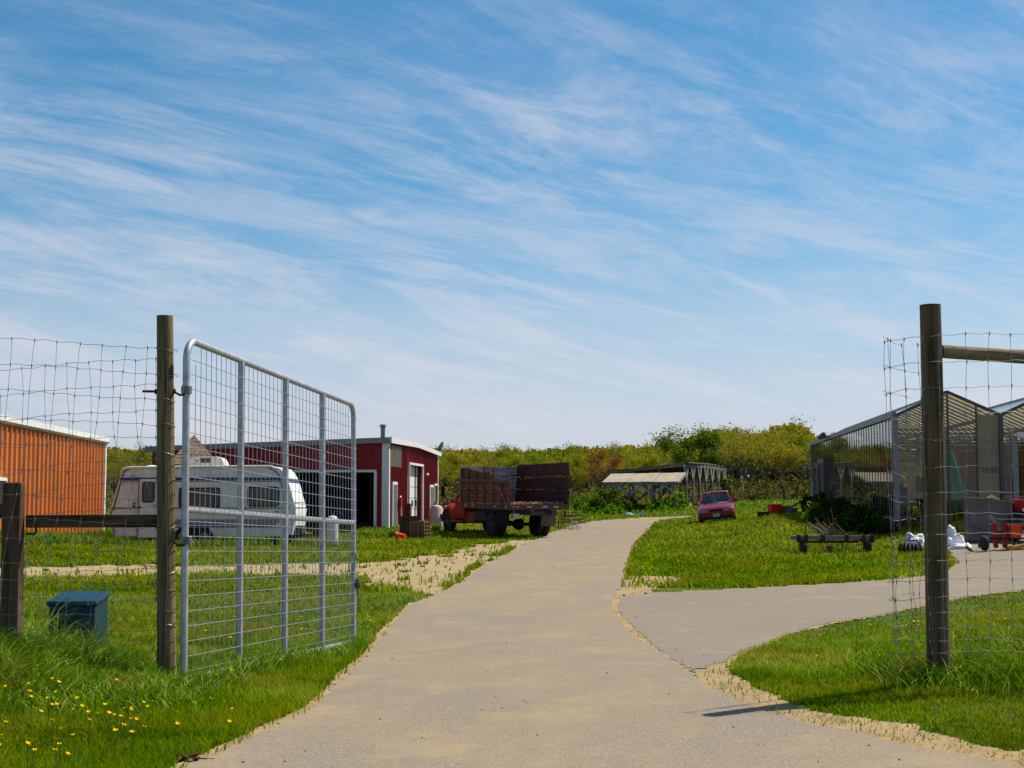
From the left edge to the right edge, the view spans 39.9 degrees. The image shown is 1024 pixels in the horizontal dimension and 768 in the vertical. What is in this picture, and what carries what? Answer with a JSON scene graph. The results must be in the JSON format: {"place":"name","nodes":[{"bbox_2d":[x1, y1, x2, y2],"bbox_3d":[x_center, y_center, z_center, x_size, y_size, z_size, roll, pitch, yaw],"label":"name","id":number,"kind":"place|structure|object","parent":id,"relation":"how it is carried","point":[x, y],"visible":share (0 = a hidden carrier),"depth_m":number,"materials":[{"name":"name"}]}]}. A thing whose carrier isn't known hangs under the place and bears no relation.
{"place":"outdoors","nodes":[
{"label":"outdoors","id":0,"kind":"place"},
{"bbox_2d":[0,593,277,727],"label":"tall grass","id":1,"kind":"structure","parent":0,"point":[24,660],"depth_m":9.81,"materials":[{"name":"plant"}]},
{"bbox_2d":[60,533,362,547],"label":"rough grass","id":2,"kind":"structure","parent":0,"point":[220,542],"depth_m":44.27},
{"bbox_2d":[153,627,374,691],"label":"verge grass","id":3,"kind":"structure","parent":0,"point":[352,644],"depth_m":12.08,"materials":[{"name":"plant"}]},
{"bbox_2d":[0,516,691,593],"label":"gravel track","id":4,"kind":"structure","parent":0,"point":[441,570],"depth_m":29.63,"materials":[{"name":"gravel"}]},
{"bbox_2d":[0,0,1023,475],"label":"sky","id":5,"kind":"structure","parent":0,"point":[387,208],"materials":[{"name":"blue"}]},
{"bbox_2d":[0,505,1023,767],"bbox_3d":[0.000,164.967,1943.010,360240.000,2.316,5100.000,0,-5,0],"label":"ground","id":6,"kind":"structure","parent":0,"point":[662,589],"depth_m":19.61,"materials":[{"name":"plant"}]},
{"bbox_2d":[0,482,24,640],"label":"short post","id":7,"kind":"object","parent":6,"relation":"on","point":[13,550],"visible":0.57,"depth_m":10.77,"materials":[{"name":"brown wood"}]},
{"bbox_2d":[25,514,156,534],"bbox_3d":[-3.226,1.080,10.835,1.054,0.159,0.080,0,-5,5],"label":"fence rail","id":8,"kind":"object","parent":7,"relation":"attached to","point":[144,520],"visible":0.81,"depth_m":10.83,"materials":[{"name":"brown wood"}]},
{"bbox_2d":[0,357,156,611],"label":"wire fence","id":9,"kind":"object","parent":8,"relation":"attached to","point":[68,440],"visible":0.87,"depth_m":11.07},
{"bbox_2d":[0,414,109,533],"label":"metal shed","id":10,"kind":"structure","parent":6,"relation":"on","point":[34,433],"depth_m":44.49,"materials":[{"name":"orange metal"}]},
{"bbox_2d":[0,527,155,547],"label":"rough grass","id":11,"kind":"structure","parent":6,"relation":"on","point":[104,537],"depth_m":40.28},
{"bbox_2d":[46,591,110,645],"bbox_3d":[-4.010,2.245,13.057,0.460,0.627,0.496,0,-5,-1],"label":"utility box","id":12,"kind":"object","parent":6,"relation":"on","point":[100,610],"visible":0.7,"depth_m":12.84,"materials":[{"name":"teal plastic"}]},
{"bbox_2d":[61,641,152,664],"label":"tall grass","id":13,"kind":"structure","parent":6,"relation":"on","point":[134,652],"depth_m":12.56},
{"bbox_2d":[106,462,121,506],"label":"budding tree","id":14,"kind":"object","parent":6,"relation":"on","point":[113,472],"visible":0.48,"depth_m":103.46,"materials":[{"name":"green plant"}]},
{"bbox_2d":[106,446,140,469],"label":"oak tree","id":15,"kind":"object","parent":6,"relation":"on","point":[115,452],"visible":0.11,"depth_m":121.20,"materials":[{"name":"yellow plant"}]},
{"bbox_2d":[106,453,151,481],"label":"oak tree","id":16,"kind":"object","parent":6,"relation":"on","point":[122,459],"visible":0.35,"depth_m":114.00,"materials":[{"name":"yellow plant"}]},
{"bbox_2d":[157,315,175,675],"bbox_3d":[-2.635,0.860,10.766,0.204,2.787,0.143,0,-5,0],"label":"fence post","id":17,"kind":"object","parent":6,"relation":"on","point":[166,653],"visible":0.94,"depth_m":10.71,"materials":[{"name":"brown wood"}]},
{"bbox_2d":[0,337,160,646],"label":"wire fence","id":18,"kind":"object","parent":17,"relation":"attached to","point":[62,498],"visible":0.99,"depth_m":10.67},
{"bbox_2d":[155,347,177,641],"bbox_3d":[-2.639,0.833,10.761,0.208,2.235,0.145,0,-5,0],"label":"post tie","id":19,"kind":"object","parent":17,"relation":"attached to","point":[167,550],"visible":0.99,"depth_m":10.70,"materials":[{"name":"metal"}]},
{"bbox_2d":[142,338,360,675],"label":"tube gate","id":20,"kind":"structure","parent":17,"relation":"attached to","point":[240,513],"depth_m":12.43,"materials":[{"name":"grey metal"}]},
{"bbox_2d":[175,435,212,465],"bbox_3d":[-11.949,3.818,52.866,1.904,3.832,1.904,1,-5,-14],"label":"shingled hut","id":21,"kind":"object","parent":6,"relation":"on","point":[194,443],"visible":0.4,"depth_m":52.45,"materials":[{"name":"brown"}]},
{"bbox_2d":[109,457,325,540],"bbox_3d":[-9.521,3.905,46.980,7.122,2.950,2.416,0,-5,0],"label":"travel trailer","id":22,"kind":"object","parent":6,"relation":"on","point":[140,490],"visible":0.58,"depth_m":45.83,"materials":[{"name":"metal"}]},
{"bbox_2d":[145,424,449,527],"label":"metal barn","id":23,"kind":"structure","parent":6,"relation":"on","point":[396,478],"depth_m":58.99,"materials":[{"name":"red metal"}]},
{"bbox_2d":[391,482,397,526],"bbox_3d":[-4.899,5.170,58.985,0.085,2.150,1.070,-1,-5,6],"label":"door","id":24,"kind":"structure","parent":23,"relation":"in","point":[394,502],"depth_m":58.74,"materials":[{"name":"white paint"}]},
{"bbox_2d":[410,465,417,515],"bbox_3d":[-4.633,5.187,64.230,0.061,2.975,3.700,-1,-5,6],"label":"sectional door","id":25,"kind":"structure","parent":23,"relation":"in","point":[412,468],"depth_m":64.98,"materials":[{"name":"white paint"}]},
{"bbox_2d":[429,485,433,515],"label":"door","id":26,"kind":"structure","parent":23,"relation":"in","point":[431,487],"depth_m":68.23,"materials":[{"name":"white paint"}]},
{"bbox_2d":[326,511,340,544],"bbox_3d":[-5.609,4.541,44.257,0.431,1.147,0.370,-4,-6,36],"label":"gas cylinder","id":27,"kind":"object","parent":6,"relation":"on","point":[332,535],"visible":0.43,"depth_m":44.12,"materials":[{"name":"metal"}]},
{"bbox_2d":[356,523,441,536],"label":"rough grass","id":28,"kind":"structure","parent":6,"relation":"on","point":[379,531],"depth_m":54.84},
{"bbox_2d":[399,516,418,536],"bbox_3d":[-3.915,5.428,53.736,0.696,0.800,0.710,1,-5,-8],"label":"slatted bin","id":29,"kind":"object","parent":6,"relation":"on","point":[404,524],"visible":0.52,"depth_m":53.43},
{"bbox_2d":[410,521,429,538],"bbox_3d":[-3.399,5.402,52.226,0.576,0.660,0.590,-2,-5,20],"label":"slatted bin","id":30,"kind":"object","parent":6,"relation":"on","point":[419,529],"visible":0.88,"depth_m":52.01,"materials":[{"name":"brown wood"}]},
{"bbox_2d":[430,501,442,526],"bbox_3d":[-3.279,5.641,61.242,0.600,1.150,0.594,0,-5,0],"label":"water drum","id":31,"kind":"object","parent":6,"relation":"on","point":[436,510],"visible":0.69,"depth_m":61.00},
{"bbox_2d":[437,456,459,500],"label":"oak tree","id":32,"kind":"object","parent":6,"relation":"on","point":[445,469],"visible":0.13,"depth_m":105.53,"materials":[{"name":"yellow plant"}]},
{"bbox_2d":[428,445,484,491],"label":"oak tree","id":33,"kind":"object","parent":6,"relation":"on","point":[458,451],"visible":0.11,"depth_m":123.94,"materials":[{"name":"green plant"}]},
{"bbox_2d":[438,449,481,497],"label":"oak tree","id":34,"kind":"object","parent":6,"relation":"on","point":[455,460],"visible":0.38,"depth_m":112.89,"materials":[{"name":"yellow plant"}]},
{"bbox_2d":[439,456,505,492],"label":"oak tree","id":35,"kind":"object","parent":6,"relation":"on","point":[458,472],"visible":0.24,"depth_m":102.82,"materials":[{"name":"green plant"}]},
{"bbox_2d":[463,447,528,466],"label":"budding tree","id":36,"kind":"object","parent":6,"relation":"on","point":[477,455],"visible":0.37,"depth_m":117.85,"materials":[{"name":"green plant"}]},
{"bbox_2d":[440,462,569,536],"bbox_3d":[-0.547,4.525,55.454,2.879,2.842,7.630,2,-5,-25],"label":"flatbed truck","id":37,"kind":"object","parent":6,"relation":"on","point":[490,500],"visible":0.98,"depth_m":54.21,"materials":[{"name":"metal"}]},
{"bbox_2d":[105,474,906,507],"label":"brush","id":38,"kind":"object","parent":6,"relation":"on","point":[769,492],"visible":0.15,"depth_m":100.98,"materials":[{"name":"green plant"}]},
{"bbox_2d":[495,452,526,477],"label":"leafy tree","id":39,"kind":"object","parent":6,"relation":"on","point":[510,462],"visible":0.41,"depth_m":110.56,"materials":[{"name":"green plant"}]},
{"bbox_2d":[0,501,1023,592],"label":"field grass","id":40,"kind":"structure","parent":6,"relation":"on","point":[800,568],"depth_m":34.02,"materials":[{"name":"plant"}]},
{"bbox_2d":[487,442,539,473],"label":"leafy tree","id":41,"kind":"object","parent":6,"relation":"on","point":[500,452],"visible":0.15,"depth_m":121.95,"materials":[{"name":"green plant"}]},
{"bbox_2d":[519,445,552,489],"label":"leafy tree","id":42,"kind":"object","parent":6,"relation":"on","point":[544,454],"visible":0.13,"depth_m":127.33,"materials":[{"name":"green plant"}]},
{"bbox_2d":[523,449,559,463],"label":"leafy tree","id":43,"kind":"object","parent":6,"relation":"on","point":[533,460],"visible":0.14,"depth_m":109.48,"materials":[{"name":"green plant"}]},
{"bbox_2d":[107,421,1019,502],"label":"wood","id":44,"kind":"object","parent":6,"relation":"on","point":[770,476],"visible":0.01,"depth_m":132.00,"materials":[{"name":"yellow plant"}]},
{"bbox_2d":[551,449,590,491],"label":"leafy tree","id":45,"kind":"object","parent":6,"relation":"on","point":[576,460],"visible":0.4,"depth_m":109.33,"materials":[{"name":"green plant"}]},
{"bbox_2d":[556,512,587,526],"bbox_3d":[2.557,5.774,59.760,1.494,0.695,0.842,1,-5,-10],"label":"rusty harrow","id":46,"kind":"object","parent":6,"relation":"on","point":[573,520],"visible":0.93,"depth_m":59.57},
{"bbox_2d":[547,460,598,503],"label":"oak tree","id":47,"kind":"object","parent":6,"relation":"on","point":[578,477],"visible":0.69,"depth_m":104.35,"materials":[{"name":"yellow plant"}]},
{"bbox_2d":[550,443,595,490],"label":"leafy tree","id":48,"kind":"object","parent":6,"relation":"on","point":[566,450],"visible":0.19,"depth_m":131.26,"materials":[{"name":"green plant"}]},
{"bbox_2d":[573,492,597,510],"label":"leafy bush","id":49,"kind":"object","parent":6,"relation":"on","point":[578,505],"visible":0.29,"depth_m":85.54,"materials":[{"name":"green plant"}]},
{"bbox_2d":[574,449,611,491],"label":"budding tree","id":50,"kind":"object","parent":6,"relation":"on","point":[589,483],"visible":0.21,"depth_m":110.21,"materials":[{"name":"green plant"}]},
{"bbox_2d":[585,446,623,489],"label":"red maple","id":51,"kind":"object","parent":6,"relation":"on","point":[615,463],"visible":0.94,"depth_m":100.45,"materials":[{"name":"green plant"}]},
{"bbox_2d":[588,485,624,509],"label":"vine bush","id":52,"kind":"object","parent":6,"relation":"on","point":[603,500],"visible":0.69,"depth_m":81.82,"materials":[{"name":"green plant"}]},
{"bbox_2d":[579,455,635,492],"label":"budding tree","id":53,"kind":"object","parent":6,"relation":"on","point":[604,464],"visible":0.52,"depth_m":104.75,"materials":[{"name":"yellow plant"}]},
{"bbox_2d":[598,502,623,514],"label":"leafy bush","id":54,"kind":"object","parent":6,"relation":"on","point":[611,508],"visible":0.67,"depth_m":79.71,"materials":[{"name":"green plant"}]},
{"bbox_2d":[591,452,639,490],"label":"oak tree","id":55,"kind":"object","parent":6,"relation":"on","point":[624,466],"visible":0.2,"depth_m":113.49,"materials":[{"name":"green plant"}]},
{"bbox_2d":[592,443,641,495],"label":"oak tree","id":56,"kind":"object","parent":6,"relation":"on","point":[615,452],"visible":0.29,"depth_m":120.81,"materials":[{"name":"green plant"}]},
{"bbox_2d":[619,495,642,511],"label":"vine bush","id":57,"kind":"object","parent":6,"relation":"on","point":[627,503],"visible":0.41,"depth_m":82.21,"materials":[{"name":"green plant"}]},
{"bbox_2d":[619,440,659,492],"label":"leafy tree","id":58,"kind":"object","parent":6,"relation":"on","point":[644,451],"visible":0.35,"depth_m":128.02,"materials":[{"name":"green plant"}]},
{"bbox_2d":[626,451,671,495],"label":"leafy tree","id":59,"kind":"object","parent":6,"relation":"on","point":[649,463],"visible":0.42,"depth_m":105.96,"materials":[{"name":"green plant"}]},
{"bbox_2d":[645,499,671,512],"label":"leafy bush","id":60,"kind":"object","parent":6,"relation":"on","point":[658,504],"visible":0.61,"depth_m":79.99,"materials":[{"name":"green plant"}]},
{"bbox_2d":[601,462,736,504],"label":"pole shed","id":61,"kind":"structure","parent":6,"relation":"on","point":[658,476],"depth_m":85.45,"materials":[{"name":"metal"}]},
{"bbox_2d":[665,491,690,509],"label":"leafy bush","id":62,"kind":"object","parent":6,"relation":"on","point":[675,501],"visible":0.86,"depth_m":80.78,"materials":[{"name":"green plant"}]},
{"bbox_2d":[656,428,727,493],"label":"dark leafy tree","id":63,"kind":"object","parent":6,"relation":"on","point":[708,444],"visible":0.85,"depth_m":98.21,"materials":[{"name":"green plant"}]},
{"bbox_2d":[642,420,750,500],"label":"oak tree","id":64,"kind":"object","parent":6,"relation":"on","point":[668,434],"visible":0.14,"depth_m":134.28,"materials":[{"name":"green plant"}]},
{"bbox_2d":[655,429,766,500],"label":"budding tree","id":65,"kind":"object","parent":6,"relation":"on","point":[729,461],"visible":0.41,"depth_m":103.38,"materials":[{"name":"green plant"}]},
{"bbox_2d":[675,429,755,486],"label":"budding tree","id":66,"kind":"object","parent":6,"relation":"on","point":[724,442],"visible":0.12,"depth_m":115.51,"materials":[{"name":"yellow plant"}]},
{"bbox_2d":[694,489,737,523],"bbox_3d":[8.702,5.234,60.130,1.855,1.397,4.141,-7,-5,9],"label":"station wagon","id":67,"kind":"object","parent":6,"relation":"on","point":[722,508],"visible":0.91,"depth_m":58.45,"materials":[{"name":"red paint"}]},
{"bbox_2d":[721,478,731,500],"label":"leafy bush","id":68,"kind":"object","parent":6,"relation":"on","point":[724,480],"visible":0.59,"depth_m":92.13,"materials":[{"name":"green plant"}]},
{"bbox_2d":[699,426,770,497],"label":"budding tree","id":69,"kind":"object","parent":6,"relation":"on","point":[738,486],"visible":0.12,"depth_m":118.89,"materials":[{"name":"green plant"}]},
{"bbox_2d":[717,428,788,497],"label":"oak tree","id":70,"kind":"object","parent":6,"relation":"on","point":[754,472],"visible":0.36,"depth_m":115.05,"materials":[{"name":"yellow plant"}]},
{"bbox_2d":[720,434,787,499],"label":"budding tree","id":71,"kind":"object","parent":6,"relation":"on","point":[767,466],"visible":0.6,"depth_m":103.81,"materials":[{"name":"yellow plant"}]},
{"bbox_2d":[727,428,787,499],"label":"budding tree","id":72,"kind":"object","parent":6,"relation":"on","point":[768,474],"visible":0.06,"depth_m":123.68,"materials":[{"name":"green plant"}]},
{"bbox_2d":[720,435,799,487],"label":"oak tree","id":73,"kind":"object","parent":6,"relation":"on","point":[748,467],"visible":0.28,"depth_m":115.04,"materials":[{"name":"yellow plant"}]},
{"bbox_2d":[729,414,814,497],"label":"oak tree","id":74,"kind":"object","parent":6,"relation":"on","point":[799,427],"visible":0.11,"depth_m":129.03,"materials":[{"name":"green plant"}]},
{"bbox_2d":[768,502,781,512],"bbox_3d":[11.127,5.247,59.770,0.473,0.461,0.448,1,-5,-14],"label":"plastic crate","id":75,"kind":"object","parent":6,"relation":"on","point":[774,508],"visible":0.95,"depth_m":59.58,"materials":[{"name":"red plastic"}]},
{"bbox_2d":[738,430,817,499],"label":"oak tree","id":76,"kind":"object","parent":6,"relation":"on","point":[791,454],"visible":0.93,"depth_m":100.72,"materials":[{"name":"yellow plant"}]},
{"bbox_2d":[746,426,826,497],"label":"oak tree","id":77,"kind":"object","parent":6,"relation":"on","point":[787,474],"visible":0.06,"depth_m":120.90,"materials":[{"name":"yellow plant"}]},
{"bbox_2d":[772,430,816,474],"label":"leafy tree","id":78,"kind":"object","parent":6,"relation":"on","point":[800,440],"visible":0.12,"depth_m":105.11,"materials":[{"name":"green plant"}]},
{"bbox_2d":[777,424,817,490],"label":"oak tree","id":79,"kind":"object","parent":6,"relation":"on","point":[799,463],"visible":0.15,"depth_m":111.72,"materials":[{"name":"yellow plant"}]},
{"bbox_2d":[798,495,814,516],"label":"dark bush","id":80,"kind":"object","parent":6,"relation":"on","point":[804,501],"visible":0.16,"depth_m":52.66,"materials":[{"name":"green plant"}]},
{"bbox_2d":[800,501,818,523],"bbox_3d":[10.385,4.445,48.757,0.880,0.898,0.754,0,-5,0],"label":"leafy bush","id":81,"kind":"object","parent":6,"relation":"on","point":[806,516],"visible":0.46,"depth_m":48.84,"materials":[{"name":"green plant"}]},
{"bbox_2d":[801,491,834,521],"bbox_3d":[10.867,4.392,49.808,1.349,1.201,1.478,0,-5,0],"label":"dark bush","id":82,"kind":"object","parent":6,"relation":"on","point":[819,496],"visible":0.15,"depth_m":49.74,"materials":[{"name":"green plant"}]},
{"bbox_2d":[806,508,834,535],"bbox_3d":[8.915,4.002,40.772,0.775,0.845,1.406,2,-5,-25],"label":"bare shrub","id":83,"kind":"object","parent":6,"relation":"on","point":[826,533],"visible":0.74,"depth_m":40.73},
{"bbox_2d":[808,496,839,524],"bbox_3d":[10.681,4.297,47.281,1.465,1.123,1.417,0,-5,0],"label":"dark bush","id":84,"kind":"object","parent":6,"relation":"on","point":[815,514],"visible":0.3,"depth_m":47.12,"materials":[{"name":"green plant"}]},
{"bbox_2d":[791,518,873,554],"bbox_3d":[8.347,3.996,36.912,2.142,0.968,0.635,0,-5,0],"label":"toolbar cultivator","id":85,"kind":"object","parent":6,"relation":"on","point":[804,540],"visible":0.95,"depth_m":36.74,"materials":[{"name":"metal"}]},
{"bbox_2d":[820,495,856,529],"bbox_3d":[10.467,4.174,44.759,1.446,1.333,1.391,-3,-6,34],"label":"dark bush","id":86,"kind":"object","parent":6,"relation":"on","point":[837,507],"visible":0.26,"depth_m":44.75,"materials":[{"name":"green plant"}]},
{"bbox_2d":[834,503,869,531],"bbox_3d":[10.472,4.171,42.891,1.572,1.158,1.338,0,-5,0],"label":"dark bush","id":87,"kind":"object","parent":6,"relation":"on","point":[852,518],"visible":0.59,"depth_m":42.66,"materials":[{"name":"green plant"}]},
{"bbox_2d":[856,506,899,536],"bbox_3d":[10.716,4.096,41.315,1.134,1.068,1.133,-5,-7,45],"label":"dark bush","id":88,"kind":"object","parent":6,"relation":"on","point":[875,522],"visible":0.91,"depth_m":41.13,"materials":[{"name":"green plant"}]},
{"bbox_2d":[893,532,923,552],"bbox_3d":[10.068,4.046,35.830,0.796,0.568,0.285,1,-5,-11],"label":"disc harrow","id":89,"kind":"object","parent":6,"relation":"on","point":[905,548],"visible":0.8,"depth_m":35.78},
{"bbox_2d":[902,532,923,547],"bbox_3d":[10.589,4.198,37.286,0.739,0.571,0.585,0,-5,0],"label":"white sack","id":90,"kind":"object","parent":6,"relation":"on","point":[912,537],"visible":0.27,"depth_m":37.15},
{"bbox_2d":[809,390,1023,531],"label":"greenhouse","id":91,"kind":"object","parent":6,"relation":"on","point":[852,462],"visible":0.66,"depth_m":46.85,"materials":[{"name":"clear glass"}]},
{"bbox_2d":[817,458,828,497],"bbox_3d":[12.776,4.465,58.074,0.265,2.750,2.100,0,-5,5],"label":"side door","id":92,"kind":"structure","parent":91,"relation":"in","point":[822,464],"depth_m":57.15,"materials":[{"name":"metal"}]},
{"bbox_2d":[945,451,969,509],"bbox_3d":[13.326,2.890,42.143,1.001,1.757,0.215,0,-5,6],"label":"hanging tarp","id":93,"kind":"object","parent":91,"relation":"hanging from","point":[957,484],"visible":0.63,"depth_m":42.13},
{"bbox_2d":[818,613,1023,700],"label":"tall grass","id":94,"kind":"structure","parent":6,"relation":"on","point":[987,665],"depth_m":9.64,"materials":[{"name":"plant"}]},
{"bbox_2d":[920,303,950,682],"bbox_3d":[2.864,0.801,9.567,0.157,2.704,0.157,0,-5,0],"label":"fence post","id":95,"kind":"object","parent":6,"relation":"on","point":[932,372],"visible":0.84,"depth_m":9.52,"materials":[{"name":"brown wood"}]},
{"bbox_2d":[883,332,1023,656],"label":"wire fence","id":96,"kind":"object","parent":95,"relation":"attached to","point":[942,534],"visible":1,"depth_m":9.47,"materials":[{"name":"metal"}]},
{"bbox_2d":[883,337,921,642],"bbox_3d":[2.691,0.722,9.702,0.409,2.080,0.038,3,-6,-34],"label":"wire fence","id":97,"kind":"object","parent":96,"relation":"attached to","point":[910,518],"visible":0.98,"depth_m":9.71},
{"bbox_2d":[942,345,1023,363],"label":"brace pole","id":98,"kind":"object","parent":95,"relation":"attached to","point":[974,353],"visible":0.82,"depth_m":9.68,"materials":[{"name":"brown wood"}]},
{"bbox_2d":[947,525,964,545],"bbox_3d":[11.488,4.050,36.764,0.677,0.778,0.726,5,-7,-44],"label":"white sack","id":99,"kind":"object","parent":6,"relation":"on","point":[954,538],"visible":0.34,"depth_m":36.63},
{"bbox_2d":[948,543,971,549],"bbox_3d":[11.514,4.195,36.370,0.786,0.219,0.600,0,-5,0],"label":"white sack","id":100,"kind":"object","parent":6,"relation":"on","point":[956,546],"visible":0.69,"depth_m":36.24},
{"bbox_2d":[170,528,1023,767],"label":"sand verge","id":101,"kind":"structure","parent":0,"point":[980,751],"depth_m":8.63,"materials":[{"name":"sand"}]},
{"bbox_2d":[140,751,213,762],"bbox_3d":[-1.718,1.910,7.197,0.392,0.057,0.146,1,-5,-15],"label":"dead leaf clump","id":102,"kind":"object","parent":101,"relation":"on","point":[194,756],"visible":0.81,"depth_m":7.21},
{"bbox_2d":[186,519,1023,767],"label":"road","id":103,"kind":"structure","parent":0,"point":[439,677],"depth_m":9.29,"materials":[{"name":"concrete"}]},
{"bbox_2d":[509,498,802,515],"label":"rough grass","id":104,"kind":"structure","parent":0,"point":[756,503],"depth_m":80.32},
{"bbox_2d":[614,530,1023,669],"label":"side road","id":105,"kind":"structure","parent":0,"point":[692,627],"depth_m":19.56,"materials":[{"name":"concrete"}]},
{"bbox_2d":[963,495,1013,540],"bbox_3d":[12.919,3.628,38.316,1.166,1.261,0.830,0,-5,4],"label":"grey bin","id":106,"kind":"object","parent":105,"relation":"on","point":[1001,508],"visible":0.79,"depth_m":37.95,"materials":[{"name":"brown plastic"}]},
{"bbox_2d":[970,512,1023,550],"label":"red planter","id":107,"kind":"object","parent":105,"relation":"on","point":[983,544],"visible":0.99,"depth_m":35.28,"materials":[{"name":"metal"}]},
{"bbox_2d":[1007,499,1023,541],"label":"red tractor","id":108,"kind":"object","parent":105,"relation":"on","point":[1017,505],"visible":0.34,"depth_m":37.52,"materials":[{"name":"paint"}]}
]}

